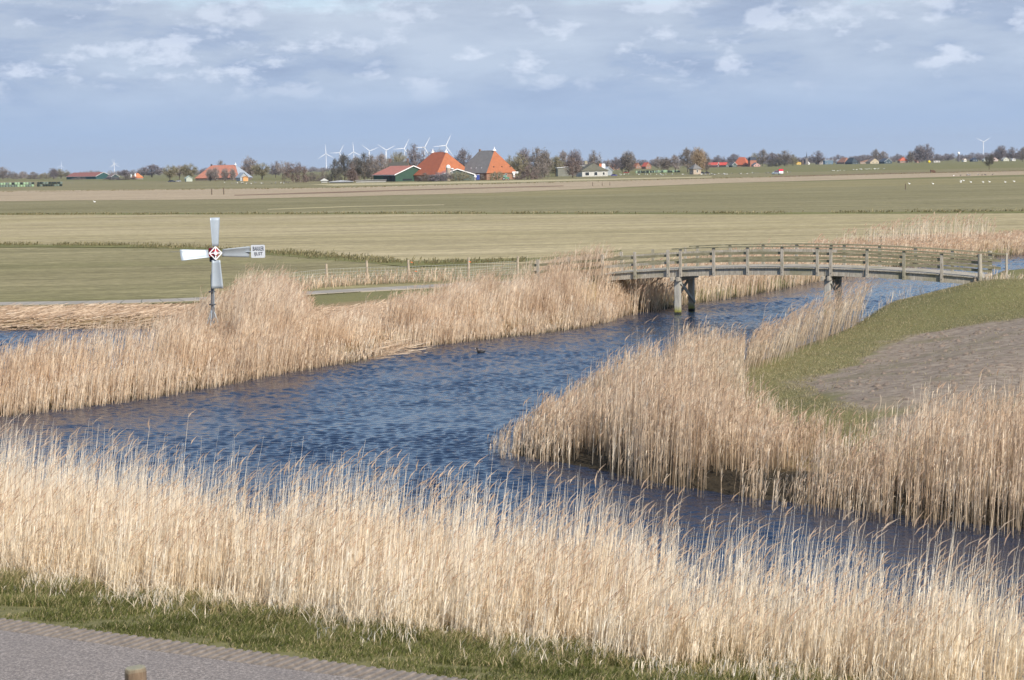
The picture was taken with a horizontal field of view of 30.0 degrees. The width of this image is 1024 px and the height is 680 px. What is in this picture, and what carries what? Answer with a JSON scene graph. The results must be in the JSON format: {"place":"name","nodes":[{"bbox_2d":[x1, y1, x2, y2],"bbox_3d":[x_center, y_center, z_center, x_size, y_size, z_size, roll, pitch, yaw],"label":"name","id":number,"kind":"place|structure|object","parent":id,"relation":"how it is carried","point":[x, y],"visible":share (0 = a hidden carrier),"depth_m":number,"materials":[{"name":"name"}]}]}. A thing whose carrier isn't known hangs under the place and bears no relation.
{"place":"outdoors","nodes":[
{"label":"outdoors","id":0,"kind":"place"},
{"bbox_2d":[0,630,366,679],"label":"road","id":1,"kind":"structure","parent":0,"point":[24,656],"depth_m":27.16,"materials":[{"name":"asphalt"}]},
{"bbox_2d":[0,248,539,305],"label":"field","id":2,"kind":"structure","parent":0,"point":[60,274],"depth_m":140.08,"materials":[{"name":"plant"}]},
{"bbox_2d":[0,275,594,305],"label":"path","id":3,"kind":"structure","parent":0,"point":[42,303],"depth_m":111.53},
{"bbox_2d":[0,244,620,266],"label":"ditch bank","id":4,"kind":"structure","parent":0,"point":[395,263],"depth_m":160.28,"materials":[{"name":"green plant"}]},
{"bbox_2d":[267,204,443,209],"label":"farm track","id":5,"kind":"structure","parent":0,"point":[350,206],"depth_m":370.01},
{"bbox_2d":[234,185,563,195],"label":"ditch bank","id":6,"kind":"structure","parent":0,"point":[394,190],"depth_m":613.45,"materials":[{"name":"plant"}]},
{"bbox_2d":[0,557,879,679],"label":"verge grass","id":7,"kind":"structure","parent":0,"point":[442,647],"depth_m":29.21,"materials":[{"name":"plant"}]},
{"bbox_2d":[0,254,1023,679],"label":"water","id":8,"kind":"structure","parent":0,"point":[446,404],"depth_m":56.68,"materials":[{"name":"blue liquid"}]},
{"bbox_2d":[0,157,1023,679],"bbox_3d":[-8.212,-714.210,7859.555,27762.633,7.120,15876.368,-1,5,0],"label":"ground","id":9,"kind":"structure","parent":0,"point":[726,481],"depth_m":65.87,"materials":[{"name":"plant"}]},
{"bbox_2d":[0,166,11,178],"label":"tree","id":10,"kind":"object","parent":9,"relation":"on","point":[3,171],"visible":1,"depth_m":2985.45,"materials":[{"name":"grey plant"}]},
{"bbox_2d":[48,167,58,178],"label":"tree","id":11,"kind":"object","parent":9,"relation":"on","point":[54,173],"visible":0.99,"depth_m":2587.28,"materials":[{"name":"grey plant"}]},
{"bbox_2d":[1,168,162,177],"bbox_3d":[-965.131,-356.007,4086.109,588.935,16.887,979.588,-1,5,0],"label":"wood","id":12,"kind":"object","parent":9,"relation":"on","point":[25,172],"visible":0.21,"depth_m":4049.52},
{"bbox_2d":[66,172,108,178],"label":"long barn","id":13,"kind":"structure","parent":9,"relation":"on","point":[94,175],"depth_m":2305.33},
{"bbox_2d":[0,301,204,330],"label":"reed litter","id":14,"kind":"object","parent":9,"relation":"on","point":[51,312],"visible":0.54,"depth_m":100.32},
{"bbox_2d":[125,665,146,679],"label":"fence post","id":15,"kind":"object","parent":9,"relation":"on","point":[136,672],"visible":1,"depth_m":10.16,"materials":[{"name":"brown wood"}]},
{"bbox_2d":[139,164,162,176],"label":"tree","id":16,"kind":"object","parent":9,"relation":"on","point":[152,168],"visible":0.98,"depth_m":2587.16,"materials":[{"name":"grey plant"}]},
{"bbox_2d":[0,262,351,416],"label":"reed bed","id":17,"kind":"object","parent":9,"relation":"on","point":[274,315],"visible":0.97,"depth_m":72.18,"materials":[{"name":"plant"}]},
{"bbox_2d":[179,164,197,178],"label":"tree","id":18,"kind":"object","parent":9,"relation":"on","point":[188,171],"visible":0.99,"depth_m":1451.25,"materials":[{"name":"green plant"}]},
{"bbox_2d":[180,217,264,330],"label":"steel windmill","id":19,"kind":"object","parent":9,"relation":"on","point":[257,251],"visible":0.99,"depth_m":82.43,"materials":[{"name":"white metal"}]},
{"bbox_2d":[195,162,251,180],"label":"salmon barn","id":20,"kind":"structure","parent":9,"relation":"on","point":[202,176],"depth_m":1473.91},
{"bbox_2d":[0,618,467,679],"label":"road edging","id":21,"kind":"object","parent":9,"relation":"on","point":[237,655],"visible":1,"depth_m":27.74,"materials":[{"name":"concrete"}]},
{"bbox_2d":[165,166,326,174],"bbox_3d":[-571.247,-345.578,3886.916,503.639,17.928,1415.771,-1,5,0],"label":"wood","id":22,"kind":"object","parent":9,"relation":"on","point":[309,170],"visible":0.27,"depth_m":4214.57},
{"bbox_2d":[240,155,256,176],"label":"tree","id":23,"kind":"object","parent":9,"relation":"on","point":[250,163],"visible":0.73,"depth_m":1491.90,"materials":[{"name":"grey plant"}]},
{"bbox_2d":[249,163,270,179],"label":"tree","id":24,"kind":"object","parent":9,"relation":"on","point":[260,170],"visible":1,"depth_m":1441.51,"materials":[{"name":"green plant"}]},
{"bbox_2d":[0,241,527,264],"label":"grass tufts","id":25,"kind":"object","parent":9,"relation":"on","point":[381,259],"visible":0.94,"depth_m":163.83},
{"bbox_2d":[274,161,288,179],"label":"tree","id":26,"kind":"object","parent":9,"relation":"on","point":[282,169],"visible":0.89,"depth_m":1393.11,"materials":[{"name":"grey plant"}]},
{"bbox_2d":[0,306,617,415],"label":"sedge fringe","id":27,"kind":"object","parent":9,"relation":"on","point":[357,356],"visible":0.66,"depth_m":79.48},
{"bbox_2d":[355,180,385,182],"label":"concrete clamp","id":28,"kind":"object","parent":9,"relation":"on","point":[359,181],"visible":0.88,"depth_m":981.99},
{"bbox_2d":[311,294,456,337],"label":"reed litter","id":29,"kind":"object","parent":9,"relation":"on","point":[350,307],"visible":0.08,"depth_m":97.72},
{"bbox_2d":[289,267,482,289],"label":"grass tufts","id":30,"kind":"object","parent":9,"relation":"on","point":[318,284],"visible":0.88,"depth_m":123.17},
{"bbox_2d":[390,152,407,161],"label":"tree","id":31,"kind":"object","parent":9,"relation":"on","point":[398,157],"visible":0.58,"depth_m":1243.99,"materials":[{"name":"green plant"}]},
{"bbox_2d":[387,158,410,166],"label":"farmhouse","id":32,"kind":"object","parent":9,"relation":"on","point":[401,163],"visible":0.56,"depth_m":1100.12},
{"bbox_2d":[284,256,518,283],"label":"wire fence","id":33,"kind":"object","parent":9,"relation":"on","point":[408,266],"visible":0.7,"depth_m":125.31,"materials":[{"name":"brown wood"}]},
{"bbox_2d":[366,332,437,360],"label":"reed litter","id":34,"kind":"object","parent":9,"relation":"on","point":[397,349],"visible":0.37,"depth_m":82.59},
{"bbox_2d":[407,142,427,165],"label":"tree","id":35,"kind":"object","parent":9,"relation":"on","point":[416,157],"visible":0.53,"depth_m":1143.20,"materials":[{"name":"grey plant"}]},
{"bbox_2d":[454,147,471,165],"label":"tree","id":36,"kind":"object","parent":9,"relation":"on","point":[462,156],"visible":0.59,"depth_m":1243.43,"materials":[{"name":"grey plant"}]},
{"bbox_2d":[342,240,635,358],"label":"reed bed","id":37,"kind":"object","parent":9,"relation":"on","point":[553,285],"visible":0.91,"depth_m":92.71,"materials":[{"name":"plant"}]},
{"bbox_2d":[464,147,517,179],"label":"great barn","id":38,"kind":"structure","parent":9,"relation":"on","point":[486,163],"depth_m":1005.32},
{"bbox_2d":[0,549,1022,679],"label":"dry stems","id":39,"kind":"object","parent":9,"relation":"on","point":[508,629],"visible":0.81,"depth_m":29.73,"materials":[{"name":"plant"}]},
{"bbox_2d":[0,409,1023,679],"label":"reed bed","id":40,"kind":"object","parent":9,"relation":"on","point":[108,529],"visible":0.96,"depth_m":31.19,"materials":[{"name":"plant"}]},
{"bbox_2d":[1,207,1023,214],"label":"grass tufts","id":41,"kind":"object","parent":9,"relation":"on","point":[526,212],"visible":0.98,"depth_m":300.25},
{"bbox_2d":[3,170,1023,191],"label":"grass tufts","id":42,"kind":"object","parent":9,"relation":"on","point":[509,183],"visible":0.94,"depth_m":795.17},
{"bbox_2d":[519,147,530,174],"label":"tree","id":43,"kind":"object","parent":9,"relation":"on","point":[523,152],"visible":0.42,"depth_m":1143.36,"materials":[{"name":"grey plant"}]},
{"bbox_2d":[534,150,551,176],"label":"tree","id":44,"kind":"object","parent":9,"relation":"on","point":[549,165],"visible":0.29,"depth_m":1114.08,"materials":[{"name":"grey plant"}]},
{"bbox_2d":[549,156,565,175],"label":"tree","id":45,"kind":"object","parent":9,"relation":"on","point":[555,166],"visible":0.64,"depth_m":1194.53,"materials":[{"name":"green plant"}]},
{"bbox_2d":[559,151,569,166],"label":"tree","id":46,"kind":"object","parent":9,"relation":"on","point":[562,156],"visible":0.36,"depth_m":1293.33,"materials":[{"name":"grey plant"}]},
{"bbox_2d":[556,166,583,175],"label":"long shed","id":47,"kind":"structure","parent":9,"relation":"on","point":[560,171],"depth_m":1175.89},
{"bbox_2d":[566,147,584,165],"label":"tree","id":48,"kind":"object","parent":9,"relation":"on","point":[578,157],"visible":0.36,"depth_m":1193.63,"materials":[{"name":"grey plant"}]},
{"bbox_2d":[576,161,608,176],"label":"white walled farm","id":49,"kind":"object","parent":9,"relation":"on","point":[590,169],"visible":0.94,"depth_m":1118.08},
{"bbox_2d":[587,150,601,165],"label":"tree","id":50,"kind":"object","parent":9,"relation":"on","point":[593,159],"visible":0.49,"depth_m":1392.49,"materials":[{"name":"grey plant"}]},
{"bbox_2d":[511,158,715,167],"bbox_3d":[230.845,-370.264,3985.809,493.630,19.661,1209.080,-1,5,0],"label":"wood","id":51,"kind":"object","parent":9,"relation":"on","point":[639,162],"visible":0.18,"depth_m":4065.13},
{"bbox_2d":[610,157,619,169],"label":"tree","id":52,"kind":"object","parent":9,"relation":"on","point":[614,165],"visible":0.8,"depth_m":1990.96,"materials":[{"name":"grey plant"}]},
{"bbox_2d":[619,150,637,171],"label":"tree","id":53,"kind":"object","parent":9,"relation":"on","point":[628,157],"visible":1,"depth_m":1491.79,"materials":[{"name":"grey plant"}]},
{"bbox_2d":[657,157,670,169],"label":"tree","id":54,"kind":"object","parent":9,"relation":"on","point":[663,163],"visible":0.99,"depth_m":1492.68,"materials":[{"name":"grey plant"}]},
{"bbox_2d":[667,154,681,170],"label":"tree","id":55,"kind":"object","parent":9,"relation":"on","point":[673,160],"visible":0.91,"depth_m":1492.41,"materials":[{"name":"grey plant"}]},
{"bbox_2d":[678,147,694,172],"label":"tree","id":56,"kind":"object","parent":9,"relation":"on","point":[686,162],"visible":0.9,"depth_m":1343.24,"materials":[{"name":"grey plant"}]},
{"bbox_2d":[689,163,701,173],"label":"brick house","id":57,"kind":"structure","parent":9,"relation":"on","point":[694,169],"depth_m":1137.17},
{"bbox_2d":[691,147,708,171],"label":"tree","id":58,"kind":"object","parent":9,"relation":"on","point":[698,158],"visible":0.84,"depth_m":1243.13,"materials":[{"name":"brown plant"}]},
{"bbox_2d":[735,157,747,166],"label":"orange barn","id":59,"kind":"structure","parent":9,"relation":"on","point":[741,162],"depth_m":2446.09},
{"bbox_2d":[487,315,1023,537],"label":"reed bed","id":60,"kind":"object","parent":9,"relation":"on","point":[651,401],"visible":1,"depth_m":47.68,"materials":[{"name":"plant"}]},
{"bbox_2d":[757,148,769,165],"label":"tree","id":61,"kind":"object","parent":9,"relation":"on","point":[762,160],"visible":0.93,"depth_m":2488.00,"materials":[{"name":"grey plant"}]},
{"bbox_2d":[532,243,1007,314],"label":"footbridge","id":62,"kind":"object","parent":9,"relation":"on","point":[829,273],"visible":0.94,"depth_m":99.03,"materials":[{"name":"grey wood"}]},
{"bbox_2d":[766,158,788,166],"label":"shrub","id":63,"kind":"object","parent":9,"relation":"on","point":[770,162],"visible":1,"depth_m":2289.82,"materials":[{"name":"grey plant"}]},
{"bbox_2d":[775,150,792,165],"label":"tree","id":64,"kind":"object","parent":9,"relation":"on","point":[785,157],"visible":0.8,"depth_m":2387.56,"materials":[{"name":"grey plant"}]},
{"bbox_2d":[710,154,874,163],"bbox_3d":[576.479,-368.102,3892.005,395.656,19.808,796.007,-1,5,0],"label":"wood","id":65,"kind":"object","parent":9,"relation":"on","point":[835,158],"visible":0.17,"depth_m":3827.82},
{"bbox_2d":[745,262,879,374],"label":"reed bed","id":66,"kind":"object","parent":9,"relation":"on","point":[758,344],"visible":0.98,"depth_m":77.81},
{"bbox_2d":[810,151,826,163],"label":"tree","id":67,"kind":"object","parent":9,"relation":"on","point":[817,157],"visible":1,"depth_m":2885.72,"materials":[{"name":"grey plant"}]},
{"bbox_2d":[629,229,1023,314],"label":"reed bed","id":68,"kind":"object","parent":9,"relation":"on","point":[664,286],"visible":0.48,"depth_m":123.09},
{"bbox_2d":[744,278,1023,472],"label":"bank grass","id":69,"kind":"structure","parent":9,"relation":"on","point":[848,359],"depth_m":75.81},
{"bbox_2d":[879,158,891,163],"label":"blue barn","id":70,"kind":"structure","parent":9,"relation":"on","point":[885,161],"depth_m":2642.76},
{"bbox_2d":[813,211,996,247],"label":"reed stand","id":71,"kind":"object","parent":9,"relation":"on","point":[893,229],"visible":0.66,"depth_m":153.17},
{"bbox_2d":[861,283,953,320],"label":"grass tufts","id":72,"kind":"object","parent":9,"relation":"on","point":[892,299],"visible":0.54,"depth_m":93.54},
{"bbox_2d":[912,144,924,162],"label":"tree","id":73,"kind":"object","parent":9,"relation":"on","point":[919,153],"visible":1,"depth_m":2786.14,"materials":[{"name":"grey plant"}]},
{"bbox_2d":[815,326,1023,440],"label":"soil clods","id":74,"kind":"object","parent":9,"relation":"on","point":[942,369],"visible":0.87,"depth_m":63.53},
{"bbox_2d":[922,143,935,160],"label":"tree","id":75,"kind":"object","parent":9,"relation":"on","point":[928,152],"visible":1,"depth_m":2785.70,"materials":[{"name":"grey plant"}]},
{"bbox_2d":[851,152,1020,161],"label":"wood","id":76,"kind":"object","parent":9,"relation":"on","point":[979,157],"visible":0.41,"depth_m":3566.77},
{"bbox_2d":[974,269,1023,280],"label":"grass tufts","id":77,"kind":"object","parent":9,"relation":"on","point":[996,273],"visible":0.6,"depth_m":92.93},
{"bbox_2d":[995,145,1007,160],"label":"tree","id":78,"kind":"object","parent":9,"relation":"on","point":[1002,151],"visible":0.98,"depth_m":2884.61,"materials":[{"name":"grey plant"}]},
{"bbox_2d":[1005,147,1019,158],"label":"tree","id":79,"kind":"object","parent":9,"relation":"on","point":[1013,154],"visible":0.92,"depth_m":2885.30,"materials":[{"name":"grey plant"}]},
{"bbox_2d":[0,213,1023,263],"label":"field","id":80,"kind":"structure","parent":0,"point":[437,236],"depth_m":220.05,"materials":[{"name":"plant"}]},
{"bbox_2d":[0,176,1023,212],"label":"field","id":81,"kind":"structure","parent":0,"point":[990,196],"depth_m":379.86,"materials":[{"name":"plant"}]},
{"bbox_2d":[0,171,1023,200],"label":"field","id":82,"kind":"structure","parent":0,"point":[124,194],"depth_m":671.35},
{"bbox_2d":[0,168,1023,189],"bbox_3d":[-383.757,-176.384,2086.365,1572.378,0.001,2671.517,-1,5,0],"label":"field","id":83,"kind":"structure","parent":0,"point":[72,185],"depth_m":1015.89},
{"bbox_2d":[161,165,179,179],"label":"tree","id":84,"kind":"object","parent":83,"relation":"on","point":[171,171],"visible":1,"depth_m":1443.25,"materials":[{"name":"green plant"}]},
{"bbox_2d":[211,166,219,179],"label":"tree","id":85,"kind":"object","parent":83,"relation":"on","point":[216,172],"visible":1,"depth_m":1358.58,"materials":[{"name":"brown plant"}]},
{"bbox_2d":[220,168,228,180],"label":"tree","id":86,"kind":"object","parent":83,"relation":"on","point":[225,174],"visible":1,"depth_m":1358.82,"materials":[{"name":"brown plant"}]},
{"bbox_2d":[281,161,311,182],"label":"shrub","id":87,"kind":"object","parent":83,"relation":"on","point":[293,177],"visible":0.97,"depth_m":1073.98,"materials":[{"name":"grey plant"}]},
{"bbox_2d":[302,172,323,180],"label":"shrub","id":88,"kind":"object","parent":83,"relation":"on","point":[312,178],"visible":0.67,"depth_m":1144.34,"materials":[{"name":"brown plant"}]},
{"bbox_2d":[325,159,342,181],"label":"shrub","id":89,"kind":"object","parent":83,"relation":"on","point":[333,169],"visible":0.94,"depth_m":1055.47,"materials":[{"name":"grey plant"}]},
{"bbox_2d":[335,152,355,179],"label":"tree","id":90,"kind":"object","parent":83,"relation":"on","point":[342,160],"visible":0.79,"depth_m":1084.26,"materials":[{"name":"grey plant"}]},
{"bbox_2d":[346,163,359,181],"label":"tree","id":91,"kind":"object","parent":83,"relation":"on","point":[351,174],"visible":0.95,"depth_m":1045.04,"materials":[{"name":"brown plant"}]},
{"bbox_2d":[353,152,370,179],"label":"tree","id":92,"kind":"object","parent":83,"relation":"on","point":[359,161],"visible":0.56,"depth_m":1094.20,"materials":[{"name":"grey plant"}]},
{"bbox_2d":[360,155,382,179],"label":"tree","id":93,"kind":"object","parent":83,"relation":"on","point":[371,170],"visible":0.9,"depth_m":1054.63,"materials":[{"name":"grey plant"}]},
{"bbox_2d":[371,154,392,170],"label":"tree","id":94,"kind":"object","parent":83,"relation":"on","point":[380,158],"visible":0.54,"depth_m":1154.10,"materials":[{"name":"grey plant"}]},
{"bbox_2d":[373,165,420,181],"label":"green barn","id":95,"kind":"structure","parent":83,"relation":"on","point":[396,173],"depth_m":1011.42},
{"bbox_2d":[416,172,433,180],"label":"shrub","id":96,"kind":"object","parent":83,"relation":"on","point":[425,178],"visible":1,"depth_m":970.69,"materials":[{"name":"brown plant"}]},
{"bbox_2d":[413,149,464,180],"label":"great barn","id":97,"kind":"structure","parent":83,"relation":"on","point":[433,162],"depth_m":1007.38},
{"bbox_2d":[428,171,453,180],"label":"shrub","id":98,"kind":"object","parent":83,"relation":"on","point":[448,175],"visible":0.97,"depth_m":968.02,"materials":[{"name":"brown plant"}]},
{"bbox_2d":[433,169,475,180],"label":"green barn","id":99,"kind":"structure","parent":83,"relation":"on","point":[459,171],"depth_m":990.46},
{"bbox_2d":[447,171,472,180],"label":"shrub","id":100,"kind":"object","parent":83,"relation":"on","point":[458,174],"visible":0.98,"depth_m":968.77,"materials":[{"name":"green plant"}]},
{"bbox_2d":[488,171,504,179],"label":"shrub","id":101,"kind":"object","parent":83,"relation":"on","point":[492,175],"visible":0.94,"depth_m":986.57,"materials":[{"name":"brown plant"}]},
{"bbox_2d":[508,153,530,175],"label":"tree","id":102,"kind":"object","parent":83,"relation":"on","point":[516,160],"visible":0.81,"depth_m":1014.31,"materials":[{"name":"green plant"}]},
{"bbox_2d":[513,165,541,179],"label":"shrub","id":103,"kind":"object","parent":83,"relation":"on","point":[520,177],"visible":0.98,"depth_m":976.23,"materials":[{"name":"brown plant"}]},
{"bbox_2d":[526,147,550,173],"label":"tree","id":104,"kind":"object","parent":83,"relation":"on","point":[536,161],"visible":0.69,"depth_m":1094.59,"materials":[{"name":"brown plant"}]},
{"bbox_2d":[531,163,549,178],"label":"shrub","id":105,"kind":"object","parent":83,"relation":"on","point":[542,169],"visible":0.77,"depth_m":1006.29,"materials":[{"name":"brown plant"}]},
{"bbox_2d":[563,157,582,177],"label":"tree","id":106,"kind":"object","parent":83,"relation":"on","point":[573,166],"visible":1,"depth_m":1055.21,"materials":[{"name":"brown plant"}]},
{"bbox_2d":[982,155,996,165],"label":"tree","id":107,"kind":"object","parent":83,"relation":"on","point":[988,161],"visible":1,"depth_m":1067.87,"materials":[{"name":"grey plant"}]},
{"bbox_2d":[0,211,1023,214],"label":"ditch bank","id":108,"kind":"structure","parent":0,"point":[922,212],"depth_m":279.31,"materials":[{"name":"green plant"}]},
{"bbox_2d":[0,0,1023,174],"label":"sky","id":109,"kind":"structure","parent":0,"point":[85,85],"materials":[{"name":"blue"}]},
{"bbox_2d":[315,176,711,185],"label":"field","id":110,"kind":"structure","parent":0,"point":[495,181],"depth_m":890.94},
{"bbox_2d":[449,177,1023,195],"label":"field","id":111,"kind":"structure","parent":0,"point":[758,186],"depth_m":549.23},
{"bbox_2d":[774,170,1022,176],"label":"ditch bank","id":112,"kind":"structure","parent":0,"point":[879,173],"depth_m":928.45,"materials":[{"name":"plant"}]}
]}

